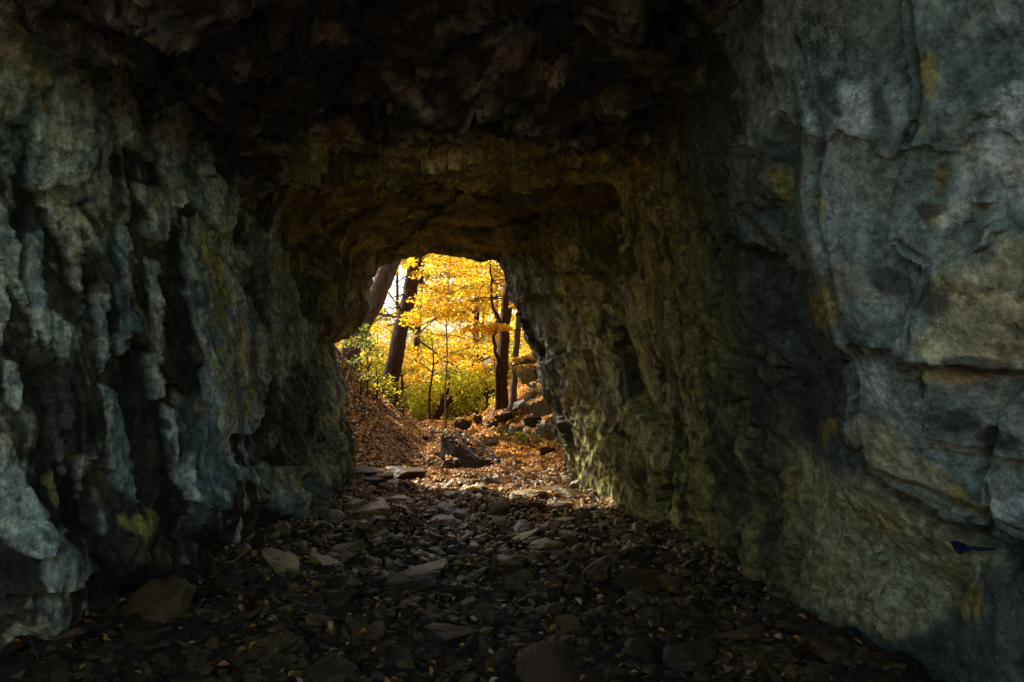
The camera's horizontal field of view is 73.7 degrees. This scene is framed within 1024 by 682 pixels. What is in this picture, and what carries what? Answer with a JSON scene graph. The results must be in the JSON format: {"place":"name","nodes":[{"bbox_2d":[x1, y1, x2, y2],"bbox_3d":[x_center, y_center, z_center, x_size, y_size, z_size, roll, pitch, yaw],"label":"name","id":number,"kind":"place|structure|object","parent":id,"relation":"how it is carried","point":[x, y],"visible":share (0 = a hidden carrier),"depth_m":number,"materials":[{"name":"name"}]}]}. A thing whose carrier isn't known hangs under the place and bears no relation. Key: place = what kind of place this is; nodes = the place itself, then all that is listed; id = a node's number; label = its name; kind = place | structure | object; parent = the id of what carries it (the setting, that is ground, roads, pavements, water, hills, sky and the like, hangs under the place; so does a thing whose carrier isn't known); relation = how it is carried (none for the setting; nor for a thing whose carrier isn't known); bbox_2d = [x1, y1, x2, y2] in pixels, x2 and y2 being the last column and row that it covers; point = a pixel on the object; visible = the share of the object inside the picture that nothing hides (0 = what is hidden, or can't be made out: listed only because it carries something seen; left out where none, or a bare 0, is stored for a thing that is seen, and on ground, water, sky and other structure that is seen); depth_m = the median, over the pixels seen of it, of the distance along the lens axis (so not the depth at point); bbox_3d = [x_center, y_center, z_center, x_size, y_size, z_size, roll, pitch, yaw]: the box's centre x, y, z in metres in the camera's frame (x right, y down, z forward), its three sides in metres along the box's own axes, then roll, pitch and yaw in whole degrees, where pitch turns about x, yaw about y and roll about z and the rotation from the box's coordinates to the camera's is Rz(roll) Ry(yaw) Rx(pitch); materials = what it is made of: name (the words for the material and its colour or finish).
{"place":"outdoors","nodes":[
{"label":"outdoors","id":0,"kind":"place"},
{"bbox_2d":[0,22,382,650],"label":"cave wall","id":1,"kind":"structure","parent":0,"point":[182,310],"depth_m":4.04,"materials":[{"name":"stone"}]},
{"bbox_2d":[0,0,737,264],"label":"cave ceiling","id":2,"kind":"structure","parent":0,"point":[390,131],"depth_m":3.92,"materials":[{"name":"stone"}]},
{"bbox_2d":[341,262,522,346],"label":"sky","id":3,"kind":"structure","parent":0,"point":[393,288],"materials":[{"name":"white"}]},
{"bbox_2d":[333,343,560,471],"bbox_3d":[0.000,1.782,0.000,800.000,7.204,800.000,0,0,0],"label":"ground","id":4,"kind":"structure","parent":0,"point":[525,410],"depth_m":9.50,"materials":[{"name":"soil"}]},
{"bbox_2d":[342,335,375,398],"bbox_3d":[-2.213,0.414,9.966,0.631,1.008,0.438,0,0,-44],"label":"shrub","id":5,"kind":"object","parent":4,"relation":"on","point":[354,339],"visible":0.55,"depth_m":9.94,"materials":[{"name":"green plant"}]},
{"bbox_2d":[337,340,383,395],"bbox_3d":[-2.197,0.426,9.524,0.776,0.867,0.674,0,0,0],"label":"shrub","id":6,"kind":"object","parent":4,"relation":"on","point":[374,350],"visible":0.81,"depth_m":9.55,"materials":[{"name":"green plant"}]},
{"bbox_2d":[342,321,383,381],"bbox_3d":[-2.002,0.183,9.100,0.465,0.883,0.803,0,0,0],"label":"shrub","id":7,"kind":"object","parent":4,"relation":"on","point":[363,335],"visible":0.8,"depth_m":8.89,"materials":[{"name":"green plant"}]},
{"bbox_2d":[341,260,400,371],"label":"oak tree","id":8,"kind":"object","parent":4,"relation":"on","point":[383,279],"visible":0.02,"depth_m":10.67,"materials":[{"name":"brown plant"}]},
{"bbox_2d":[358,361,400,399],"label":"shrub","id":9,"kind":"object","parent":4,"relation":"on","point":[377,385],"visible":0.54,"depth_m":10.38,"materials":[{"name":"green plant"}]},
{"bbox_2d":[364,374,401,399],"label":"shrub","id":10,"kind":"object","parent":4,"relation":"on","point":[395,393],"visible":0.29,"depth_m":11.35,"materials":[{"name":"green plant"}]},
{"bbox_2d":[384,388,414,413],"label":"shrub","id":11,"kind":"object","parent":4,"relation":"on","point":[405,406],"visible":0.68,"depth_m":11.99,"materials":[{"name":"green plant"}]},
{"bbox_2d":[366,355,446,412],"bbox_3d":[-2.681,1.118,16.219,2.309,1.653,1.829,0,0,0],"label":"bush","id":12,"kind":"object","parent":4,"relation":"on","point":[382,366],"visible":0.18,"depth_m":16.17,"materials":[{"name":"green plant"}]},
{"bbox_2d":[369,272,444,386],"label":"maple tree","id":13,"kind":"object","parent":4,"relation":"on","point":[397,289],"visible":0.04,"depth_m":30.98,"materials":[{"name":"yellow plant"}]},
{"bbox_2d":[380,255,440,405],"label":"maple tree","id":14,"kind":"object","parent":4,"relation":"on","point":[394,363],"visible":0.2,"depth_m":12.09,"materials":[{"name":"brown plant"}]},
{"bbox_2d":[375,255,484,419],"bbox_3d":[-3.504,0.253,25.192,4.225,8.300,4.355,0,0,-35],"label":"maple tree","id":15,"kind":"object","parent":4,"relation":"on","point":[422,338],"visible":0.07,"depth_m":25.19,"materials":[{"name":"yellow plant"}]},
{"bbox_2d":[338,261,524,416],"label":"woods","id":16,"kind":"object","parent":4,"relation":"on","point":[388,337],"visible":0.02,"depth_m":49.32,"materials":[{"name":"yellow plant"}]},
{"bbox_2d":[399,378,463,420],"bbox_3d":[-2.146,1.839,17.397,2.303,1.872,1.829,0,0,0],"label":"bush","id":17,"kind":"object","parent":4,"relation":"on","point":[423,416],"visible":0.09,"depth_m":17.23,"materials":[{"name":"green plant"}]},
{"bbox_2d":[378,254,495,418],"bbox_3d":[-2.771,-0.488,19.432,4.720,6.870,4.212,0,0,0],"label":"maple tree","id":18,"kind":"object","parent":4,"relation":"on","point":[416,344],"visible":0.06,"depth_m":19.43,"materials":[{"name":"yellow plant"}]},
{"bbox_2d":[360,321,523,419],"bbox_3d":[-1.250,0.725,13.907,3.730,2.264,2.002,0,0,0],"label":"maple sapling","id":19,"kind":"object","parent":4,"relation":"on","point":[406,360],"visible":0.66,"depth_m":13.99,"materials":[{"name":"yellow plant"}]},
{"bbox_2d":[402,381,484,420],"bbox_3d":[-1.722,1.617,15.718,2.008,1.506,2.060,0,0,31],"label":"bush","id":20,"kind":"object","parent":4,"relation":"on","point":[453,405],"visible":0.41,"depth_m":15.61,"materials":[{"name":"green plant"}]},
{"bbox_2d":[396,254,498,428],"bbox_3d":[-1.034,-0.501,11.507,1.726,4.143,1.721,0,0,0],"label":"maple sapling","id":21,"kind":"object","parent":4,"relation":"on","point":[420,314],"visible":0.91,"depth_m":11.24,"materials":[{"name":"yellow leaves"},{"name":"dark bark"}]},
{"bbox_2d":[402,369,494,419],"bbox_3d":[-1.409,1.379,14.951,2.550,1.528,1.078,0,0,0],"label":"shrub","id":22,"kind":"object","parent":4,"relation":"on","point":[460,384],"visible":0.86,"depth_m":14.90,"materials":[{"name":"green plant"}]},
{"bbox_2d":[334,343,563,475],"bbox_3d":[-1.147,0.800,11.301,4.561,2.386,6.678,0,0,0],"label":"fallen leaves","id":23,"kind":"object","parent":4,"relation":"on","point":[408,419],"visible":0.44,"depth_m":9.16,"materials":[{"name":"brown plant"}]},
{"bbox_2d":[441,458,461,468],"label":"rock","id":24,"kind":"object","parent":4,"relation":"on","point":[450,464],"visible":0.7,"depth_m":8.39,"materials":[{"name":"stone"}]},
{"bbox_2d":[454,418,471,430],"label":"boulder","id":25,"kind":"object","parent":4,"relation":"on","point":[463,424],"visible":0.92,"depth_m":11.51,"materials":[{"name":"stone"}]},
{"bbox_2d":[399,254,528,419],"bbox_3d":[-0.987,0.121,17.649,4.705,5.604,4.179,0,0,-28],"label":"maple tree","id":26,"kind":"object","parent":4,"relation":"on","point":[477,364],"visible":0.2,"depth_m":17.71,"materials":[{"name":"yellow plant"}]},
{"bbox_2d":[440,431,499,468],"bbox_3d":[-0.560,1.434,9.091,0.810,0.483,0.988,0,0,0],"label":"boulder","id":27,"kind":"object","parent":4,"relation":"on","point":[464,453],"visible":0.65,"depth_m":8.73,"materials":[{"name":"stone"}]},
{"bbox_2d":[433,261,510,419],"bbox_3d":[-0.563,0.292,23.889,4.720,8.448,4.130,0,0,0],"label":"maple tree","id":28,"kind":"object","parent":4,"relation":"on","point":[460,294],"visible":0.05,"depth_m":23.62,"materials":[{"name":"yellow plant"}]},
{"bbox_2d":[436,360,511,420],"bbox_3d":[-0.778,1.351,16.439,2.345,1.802,1.596,0,0,-30],"label":"bush","id":29,"kind":"object","parent":4,"relation":"on","point":[462,414],"visible":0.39,"depth_m":16.09,"materials":[{"name":"green plant"}]},
{"bbox_2d":[432,270,515,399],"bbox_3d":[-1.694,0.169,32.242,4.666,10.284,4.784,0,0,0],"label":"maple tree","id":30,"kind":"object","parent":4,"relation":"on","point":[453,337],"visible":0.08,"depth_m":31.92,"materials":[{"name":"yellow plant"}]},
{"bbox_2d":[452,260,516,414],"bbox_3d":[0.289,-2.742,12.060,3.315,8.085,4.210,0,0,0],"label":"maple tree","id":31,"kind":"object","parent":4,"relation":"on","point":[501,349],"visible":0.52,"depth_m":11.89,"materials":[{"name":"brown plant"}]},
{"bbox_2d":[445,260,526,365],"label":"maple tree","id":32,"kind":"object","parent":4,"relation":"on","point":[485,299],"visible":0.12,"depth_m":16.84,"materials":[{"name":"yellow plant"}]},
{"bbox_2d":[477,435,498,444],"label":"rock","id":33,"kind":"object","parent":4,"relation":"on","point":[485,441],"visible":0.78,"depth_m":10.50,"materials":[{"name":"stone"}]},
{"bbox_2d":[494,411,512,421],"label":"rock","id":34,"kind":"object","parent":4,"relation":"on","point":[505,416],"visible":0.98,"depth_m":11.55,"materials":[{"name":"stone"}]},
{"bbox_2d":[507,311,530,409],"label":"maple tree","id":35,"kind":"object","parent":4,"relation":"on","point":[517,333],"visible":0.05,"depth_m":11.66,"materials":[{"name":"yellow plant"}]},
{"bbox_2d":[512,431,529,444],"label":"weed","id":36,"kind":"object","parent":4,"relation":"on","point":[522,437],"visible":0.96,"depth_m":10.23,"materials":[{"name":"green plant"}]},
{"bbox_2d":[514,365,537,384],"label":"rock","id":37,"kind":"object","parent":4,"relation":"on","point":[526,376],"visible":0.67,"depth_m":11.02,"materials":[{"name":"stone"}]},
{"bbox_2d":[523,417,541,427],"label":"rock","id":38,"kind":"object","parent":4,"relation":"on","point":[531,422],"visible":0.69,"depth_m":10.12,"materials":[{"name":"stone"}]},
{"bbox_2d":[528,401,551,417],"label":"rock","id":39,"kind":"object","parent":4,"relation":"on","point":[539,409],"visible":0.59,"depth_m":9.90,"materials":[{"name":"stone"}]},
{"bbox_2d":[535,419,555,440],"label":"rock","id":40,"kind":"object","parent":4,"relation":"on","point":[543,430],"visible":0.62,"depth_m":9.51,"materials":[{"name":"stone"}]},
{"bbox_2d":[0,465,943,681],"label":"cave floor","id":41,"kind":"structure","parent":0,"point":[68,659],"depth_m":3.73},
{"bbox_2d":[55,626,88,639],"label":"stone","id":42,"kind":"object","parent":41,"relation":"on","point":[79,631],"visible":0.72,"depth_m":3.43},
{"bbox_2d":[109,618,132,628],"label":"stone","id":43,"kind":"object","parent":41,"relation":"on","point":[124,623],"visible":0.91,"depth_m":3.65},
{"bbox_2d":[121,574,196,621],"bbox_3d":[-2.066,1.520,3.954,0.401,0.234,0.385,-7,21,8],"label":"stone","id":44,"kind":"object","parent":41,"relation":"on","point":[164,598],"visible":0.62,"depth_m":3.89,"materials":[{"name":"stone"}]},
{"bbox_2d":[236,543,250,557],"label":"stone","id":45,"kind":"object","parent":41,"relation":"on","point":[244,548],"visible":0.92,"depth_m":4.83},
{"bbox_2d":[243,630,292,660],"bbox_3d":[-1.260,1.646,3.569,0.209,0.221,0.296,0,0,41],"label":"rock","id":46,"kind":"object","parent":41,"relation":"on","point":[275,639],"visible":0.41,"depth_m":3.52,"materials":[{"name":"stone"}]},
{"bbox_2d":[265,575,289,595],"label":"stone","id":47,"kind":"object","parent":41,"relation":"on","point":[279,581],"visible":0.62,"depth_m":4.45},
{"bbox_2d":[267,520,290,536],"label":"stone","id":48,"kind":"object","parent":41,"relation":"on","point":[284,527],"visible":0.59,"depth_m":5.39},
{"bbox_2d":[309,553,343,565],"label":"stone","id":49,"kind":"object","parent":41,"relation":"on","point":[317,558],"visible":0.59,"depth_m":4.98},
{"bbox_2d":[323,509,345,524],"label":"stone","id":50,"kind":"object","parent":41,"relation":"on","point":[337,514],"visible":0.66,"depth_m":5.94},
{"bbox_2d":[329,542,360,551],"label":"stone","id":51,"kind":"object","parent":41,"relation":"on","point":[342,547],"visible":0.91,"depth_m":5.28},
{"bbox_2d":[329,588,363,608],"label":"stone","id":52,"kind":"object","parent":41,"relation":"on","point":[345,600],"visible":0.86,"depth_m":4.00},
{"bbox_2d":[344,499,368,510],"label":"rock","id":53,"kind":"object","parent":41,"relation":"on","point":[354,503],"visible":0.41,"depth_m":6.32,"materials":[{"name":"stone"}]},
{"bbox_2d":[354,521,379,532],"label":"stone","id":54,"kind":"object","parent":41,"relation":"on","point":[364,527],"visible":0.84,"depth_m":5.49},
{"bbox_2d":[355,465,382,475],"bbox_3d":[-1.690,1.481,7.720,0.464,0.119,0.313,0,0,-23],"label":"slab","id":55,"kind":"object","parent":41,"relation":"on","point":[365,470],"depth_m":7.68,"materials":[{"name":"stone"}]},
{"bbox_2d":[357,621,384,643],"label":"stone","id":56,"kind":"object","parent":41,"relation":"on","point":[374,633],"visible":0.9,"depth_m":3.60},
{"bbox_2d":[352,499,389,517],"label":"stone","id":57,"kind":"object","parent":41,"relation":"on","point":[381,506],"visible":0.74,"depth_m":6.12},
{"bbox_2d":[360,476,387,485],"bbox_3d":[-1.633,1.575,7.500,0.512,0.181,0.363,2,0,0],"label":"slab","id":58,"kind":"object","parent":41,"relation":"on","point":[374,481],"depth_m":7.41,"materials":[{"name":"stone"}]},
{"bbox_2d":[389,645,411,661],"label":"stone","id":59,"kind":"object","parent":41,"relation":"on","point":[398,653],"visible":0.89,"depth_m":3.43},
{"bbox_2d":[384,466,427,478],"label":"rock","id":60,"kind":"object","parent":41,"relation":"on","point":[401,472],"visible":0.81,"depth_m":7.83,"materials":[{"name":"stone"}]},
{"bbox_2d":[384,570,440,592],"bbox_3d":[-0.692,1.647,4.493,0.470,0.223,0.324,0,0,-24],"label":"boulder","id":61,"kind":"object","parent":41,"relation":"on","point":[423,581],"visible":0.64,"depth_m":4.43,"materials":[{"name":"stone"}]},
{"bbox_2d":[404,559,447,571],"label":"stone","id":62,"kind":"object","parent":41,"relation":"on","point":[439,565],"visible":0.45,"depth_m":4.78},
{"bbox_2d":[416,610,439,622],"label":"stone","id":63,"kind":"object","parent":41,"relation":"on","point":[430,616],"visible":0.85,"depth_m":3.89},
{"bbox_2d":[13,461,861,681],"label":"fallen leaves","id":64,"kind":"object","parent":41,"relation":"on","point":[441,476],"visible":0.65,"depth_m":6.22,"materials":[{"name":"brown plant"}]},
{"bbox_2d":[435,502,454,514],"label":"stone","id":65,"kind":"object","parent":41,"relation":"on","point":[444,507],"visible":0.61,"depth_m":6.24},
{"bbox_2d":[429,515,461,527],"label":"rock","id":66,"kind":"object","parent":41,"relation":"on","point":[446,520],"visible":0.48,"depth_m":5.86,"materials":[{"name":"stone"}]},
{"bbox_2d":[423,622,479,642],"bbox_3d":[-0.348,1.619,3.722,0.309,0.132,0.225,0,0,-42],"label":"rock","id":67,"kind":"object","parent":41,"relation":"on","point":[439,632],"visible":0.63,"depth_m":3.68,"materials":[{"name":"stone"}]},
{"bbox_2d":[0,543,919,681],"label":"rubble","id":68,"kind":"object","parent":41,"relation":"on","point":[314,614],"visible":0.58,"depth_m":3.73,"materials":[{"name":"stone"}]},
{"bbox_2d":[262,547,301,574],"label":"stone","id":69,"kind":"object","parent":68,"relation":"on","point":[286,561],"visible":0.97,"depth_m":4.87,"materials":[{"name":"stone"}]},
{"bbox_2d":[304,652,356,681],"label":"stone","id":70,"kind":"object","parent":68,"relation":"on","point":[331,667],"visible":0.95,"depth_m":3.27,"materials":[{"name":"stone"}]},
{"bbox_2d":[462,567,488,581],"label":"stone","id":71,"kind":"object","parent":68,"relation":"on","point":[481,572],"visible":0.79,"depth_m":4.67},
{"bbox_2d":[458,671,479,681],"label":"stone","id":72,"kind":"object","parent":41,"relation":"on","point":[471,676],"visible":0.96,"depth_m":3.25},
{"bbox_2d":[460,596,477,608],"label":"stone","id":73,"kind":"object","parent":41,"relation":"on","point":[467,603],"visible":0.44,"depth_m":4.20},
{"bbox_2d":[210,464,732,582],"bbox_3d":[-0.330,1.564,6.397,3.652,0.248,3.688,0,0,0],"label":"rubble","id":74,"kind":"object","parent":41,"relation":"on","point":[331,523],"visible":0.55,"depth_m":5.55,"materials":[{"name":"stone"}]},
{"bbox_2d":[513,519,533,531],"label":"stone","id":75,"kind":"object","parent":74,"relation":"on","point":[520,524],"visible":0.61,"depth_m":5.85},
{"bbox_2d":[468,602,496,619],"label":"stone","id":76,"kind":"object","parent":41,"relation":"on","point":[485,609],"visible":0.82,"depth_m":3.98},
{"bbox_2d":[479,642,494,657],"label":"stone","id":77,"kind":"object","parent":41,"relation":"on","point":[484,647],"visible":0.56,"depth_m":3.55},
{"bbox_2d":[486,499,509,514],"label":"stone","id":78,"kind":"object","parent":41,"relation":"on","point":[501,505],"visible":0.73,"depth_m":6.33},
{"bbox_2d":[492,516,506,528],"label":"stone","id":79,"kind":"object","parent":41,"relation":"on","point":[497,520],"visible":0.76,"depth_m":6.01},
{"bbox_2d":[497,554,521,565],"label":"stone","id":80,"kind":"object","parent":41,"relation":"on","point":[505,560],"visible":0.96,"depth_m":4.73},
{"bbox_2d":[504,576,526,593],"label":"stone","id":81,"kind":"object","parent":41,"relation":"on","point":[511,587],"visible":0.73,"depth_m":4.45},
{"bbox_2d":[518,569,535,580],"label":"stone","id":82,"kind":"object","parent":41,"relation":"on","point":[524,574],"visible":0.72,"depth_m":4.62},
{"bbox_2d":[511,528,542,541],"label":"stone","id":83,"kind":"object","parent":41,"relation":"on","point":[524,536],"visible":0.75,"depth_m":5.47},
{"bbox_2d":[511,489,545,498],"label":"stone","id":84,"kind":"object","parent":41,"relation":"on","point":[531,493],"visible":0.75,"depth_m":6.88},
{"bbox_2d":[529,538,564,550],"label":"stone","id":85,"kind":"object","parent":41,"relation":"on","point":[548,544],"visible":0.87,"depth_m":5.11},
{"bbox_2d":[532,575,563,589],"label":"stone","id":86,"kind":"object","parent":41,"relation":"on","point":[557,580],"visible":0.65,"depth_m":4.34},
{"bbox_2d":[542,599,566,616],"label":"stone","id":87,"kind":"object","parent":41,"relation":"on","point":[554,609],"visible":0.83,"depth_m":3.90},
{"bbox_2d":[515,641,599,681],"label":"stone","id":88,"kind":"object","parent":41,"relation":"on","point":[544,661],"visible":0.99,"depth_m":3.18,"materials":[{"name":"stone"}]},
{"bbox_2d":[548,639,572,658],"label":"stone","id":89,"kind":"object","parent":41,"relation":"on","point":[563,647],"visible":0.46,"depth_m":3.45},
{"bbox_2d":[553,613,581,634],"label":"stone","id":90,"kind":"object","parent":41,"relation":"on","point":[562,621],"visible":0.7,"depth_m":3.78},
{"bbox_2d":[560,488,585,499],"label":"stone","id":91,"kind":"object","parent":41,"relation":"on","point":[570,493],"visible":0.62,"depth_m":6.97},
{"bbox_2d":[575,508,592,525],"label":"rock","id":92,"kind":"object","parent":41,"relation":"on","point":[582,514],"visible":0.77,"depth_m":6.07,"materials":[{"name":"stone"}]},
{"bbox_2d":[569,549,605,563],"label":"rock","id":93,"kind":"object","parent":41,"relation":"on","point":[597,554],"visible":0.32,"depth_m":4.85,"materials":[{"name":"stone"}]},
{"bbox_2d":[580,555,611,580],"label":"stone","id":94,"kind":"object","parent":41,"relation":"on","point":[599,568],"visible":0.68,"depth_m":4.49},
{"bbox_2d":[617,568,658,593],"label":"stone","id":95,"kind":"object","parent":41,"relation":"on","point":[628,579],"visible":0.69,"depth_m":4.38,"materials":[{"name":"stone"}]},
{"bbox_2d":[625,589,651,601],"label":"stone","id":96,"kind":"object","parent":41,"relation":"on","point":[632,594],"visible":0.62,"depth_m":4.17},
{"bbox_2d":[624,637,653,657],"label":"stone","id":97,"kind":"object","parent":41,"relation":"on","point":[635,647],"visible":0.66,"depth_m":3.60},
{"bbox_2d":[634,607,663,626],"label":"stone","id":98,"kind":"object","parent":41,"relation":"on","point":[653,615],"visible":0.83,"depth_m":3.85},
{"bbox_2d":[657,573,679,590],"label":"stone","id":99,"kind":"object","parent":41,"relation":"on","point":[668,579],"visible":0.56,"depth_m":4.42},
{"bbox_2d":[661,552,680,563],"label":"stone","id":100,"kind":"object","parent":41,"relation":"on","point":[672,557],"visible":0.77,"depth_m":4.91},
{"bbox_2d":[662,638,718,672],"bbox_3d":[0.914,1.594,3.453,0.342,0.096,0.257,-6,2,-20],"label":"rock","id":101,"kind":"object","parent":41,"relation":"on","point":[686,656],"visible":0.91,"depth_m":3.40,"materials":[{"name":"stone"}]},
{"bbox_2d":[722,606,743,622],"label":"stone","id":102,"kind":"object","parent":41,"relation":"on","point":[728,613],"visible":0.65,"depth_m":3.89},
{"bbox_2d":[718,623,766,639],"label":"stone","id":103,"kind":"object","parent":41,"relation":"on","point":[752,631],"visible":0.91,"depth_m":3.56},
{"bbox_2d":[762,598,787,615],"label":"stone","id":104,"kind":"object","parent":41,"relation":"on","point":[773,605],"visible":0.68,"depth_m":3.81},
{"bbox_2d":[765,666,788,681],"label":"stone","id":105,"kind":"object","parent":41,"relation":"on","point":[773,676],"visible":1,"depth_m":3.13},
{"bbox_2d":[780,663,796,681],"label":"stone","id":106,"kind":"object","parent":41,"relation":"on","point":[789,667],"visible":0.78,"depth_m":3.22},
{"bbox_2d":[789,609,812,621],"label":"stone","id":107,"kind":"object","parent":41,"relation":"on","point":[806,613],"visible":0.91,"depth_m":3.62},
{"bbox_2d":[803,636,855,665],"bbox_3d":[1.521,1.484,3.247,0.257,0.107,0.196,8,0,0],"label":"rock","id":108,"kind":"object","parent":41,"relation":"on","point":[831,651],"visible":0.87,"depth_m":3.20,"materials":[{"name":"stone"}]},
{"bbox_2d":[496,0,1023,681],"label":"cave wall","id":109,"kind":"structure","parent":0,"point":[768,300],"depth_m":2.94,"materials":[{"name":"stone"}]},
{"bbox_2d":[951,541,996,553],"bbox_3d":[1.837,0.833,2.715,0.045,0.064,0.166,0,0,-35],"label":"plastic scrap","id":110,"kind":"object","parent":109,"relation":"attached to","point":[960,547],"visible":1,"depth_m":2.74,"materials":[{"name":"blue"}]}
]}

